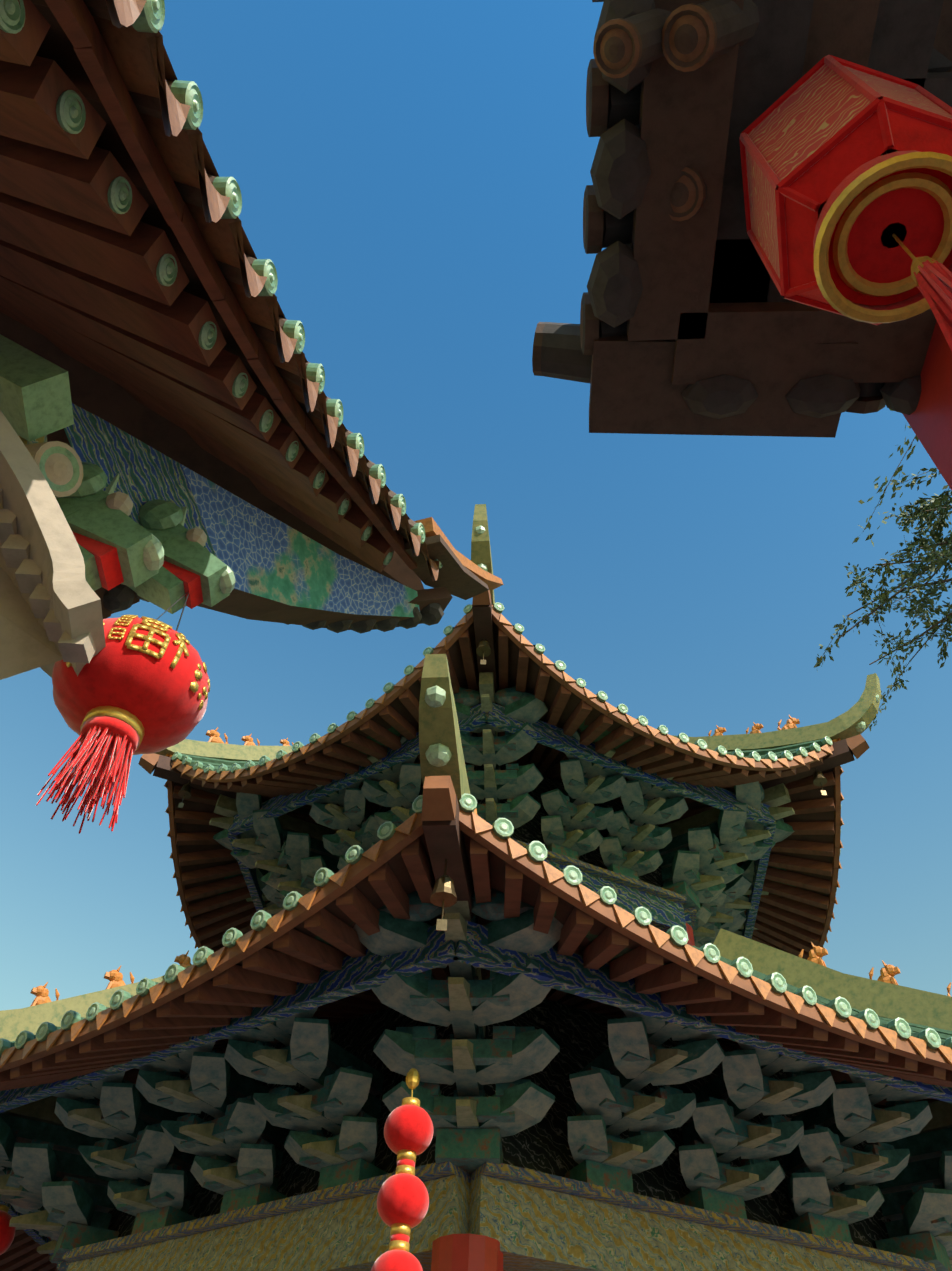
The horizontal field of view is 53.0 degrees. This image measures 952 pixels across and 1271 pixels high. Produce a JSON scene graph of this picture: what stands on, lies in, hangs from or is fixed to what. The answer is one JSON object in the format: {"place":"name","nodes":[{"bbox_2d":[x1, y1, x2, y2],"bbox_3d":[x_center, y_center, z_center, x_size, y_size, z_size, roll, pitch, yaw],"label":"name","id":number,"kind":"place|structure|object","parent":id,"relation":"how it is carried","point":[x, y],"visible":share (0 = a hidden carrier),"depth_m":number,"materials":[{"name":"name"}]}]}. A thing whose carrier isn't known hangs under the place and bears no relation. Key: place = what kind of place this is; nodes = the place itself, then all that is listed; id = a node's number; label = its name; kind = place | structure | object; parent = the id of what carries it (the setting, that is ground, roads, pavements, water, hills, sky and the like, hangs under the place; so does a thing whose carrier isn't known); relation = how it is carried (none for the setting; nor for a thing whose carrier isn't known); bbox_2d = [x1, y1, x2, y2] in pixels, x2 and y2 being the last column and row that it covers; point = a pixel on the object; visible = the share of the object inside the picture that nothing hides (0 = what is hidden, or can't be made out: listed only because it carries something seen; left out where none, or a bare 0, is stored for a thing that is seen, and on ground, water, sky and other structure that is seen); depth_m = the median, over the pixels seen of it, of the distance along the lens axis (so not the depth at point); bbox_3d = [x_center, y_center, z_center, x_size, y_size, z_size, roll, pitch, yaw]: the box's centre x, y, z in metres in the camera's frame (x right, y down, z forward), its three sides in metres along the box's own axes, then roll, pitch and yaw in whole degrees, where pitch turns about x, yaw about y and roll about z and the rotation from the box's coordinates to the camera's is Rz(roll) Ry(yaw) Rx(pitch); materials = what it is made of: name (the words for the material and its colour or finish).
{"place":"outdoors","nodes":[
{"label":"outdoors","id":0,"kind":"place"},
{"bbox_2d":[371,1240,422,1270],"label":"lantern","id":1,"kind":"object","parent":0,"point":[398,1256],"visible":1,"depth_m":3.98,"materials":[{"name":"red fabric"}]},
{"bbox_2d":[0,0,951,1010],"label":"sky","id":2,"kind":"structure","parent":0,"point":[413,176],"materials":[{"name":"blue"}]},
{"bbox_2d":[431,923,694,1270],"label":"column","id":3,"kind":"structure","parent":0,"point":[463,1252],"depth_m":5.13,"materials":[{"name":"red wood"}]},
{"bbox_2d":[0,1167,15,1254],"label":"lantern","id":4,"kind":"object","parent":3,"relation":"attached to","point":[7,1233],"visible":0.83,"depth_m":6.95,"materials":[{"name":"red fabric"}]},
{"bbox_2d":[406,1068,419,1096],"bbox_3d":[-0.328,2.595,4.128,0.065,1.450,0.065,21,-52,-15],"label":"finial","id":5,"kind":"object","parent":3,"relation":"hanging from","point":[412,1078],"visible":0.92,"depth_m":4.61,"materials":[{"name":"gold metal"}]},
{"bbox_2d":[377,1165,428,1242],"bbox_3d":[-0.324,2.520,4.215,0.233,0.310,0.227,4,-49,-1],"label":"lantern","id":6,"kind":"object","parent":5,"relation":"hanging from","point":[402,1202],"visible":0.98,"depth_m":4.15,"materials":[{"name":"red fabric"}]},
{"bbox_2d":[384,1097,433,1167],"bbox_3d":[-0.315,2.324,4.442,0.233,0.310,0.227,4,-49,-1],"label":"lantern","id":7,"kind":"object","parent":5,"relation":"hanging from","point":[408,1131],"visible":0.96,"depth_m":4.38,"materials":[{"name":"red fabric"}]},
{"bbox_2d":[0,672,951,1270],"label":"roof brackets","id":8,"kind":"object","parent":3,"relation":"on","point":[648,1132],"visible":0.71,"depth_m":6.08,"materials":[{"name":"green wood"}]},
{"bbox_2d":[0,654,951,1270],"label":"pavilion roof","id":9,"kind":"structure","parent":8,"relation":"on","point":[444,846],"depth_m":5.05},
{"bbox_2d":[138,504,880,959],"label":"pavilion roof","id":10,"kind":"structure","parent":8,"relation":"on","point":[804,764],"depth_m":9.46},
{"bbox_2d":[532,0,951,489],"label":"gate roof","id":11,"kind":"structure","parent":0,"point":[693,321],"depth_m":1.92,"materials":[{"name":"dark wood"},{"name":"grey tile"},{"name":"brown wood"}]},
{"bbox_2d":[739,55,951,350],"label":"lantern","id":12,"kind":"object","parent":11,"relation":"attached to","point":[846,165],"visible":1,"depth_m":1.50,"materials":[{"name":"red wood"}]},
{"bbox_2d":[814,409,951,730],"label":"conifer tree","id":13,"kind":"object","parent":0,"point":[940,506],"visible":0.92,"depth_m":15.96,"materials":[{"name":"green plant"}]},
{"bbox_3d":[-6.187,-3.983,-2.801,9.759,3.800,9.482,4,-49,-1],"label":"hall","id":14,"kind":"object","parent":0,"visible":0},
{"bbox_2d":[0,0,503,679],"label":"hall roof","id":15,"kind":"structure","parent":14,"relation":"on","point":[172,430],"depth_m":3.79,"materials":[{"name":"red wood"}]},
{"bbox_2d":[36,592,209,833],"bbox_3d":[-1.171,0.072,3.399,0.516,1.419,0.545,4,-49,-1],"label":"lantern","id":16,"kind":"object","parent":15,"relation":"hanging from","point":[137,685],"visible":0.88,"depth_m":3.06,"materials":[{"name":"red fabric"}]}
]}

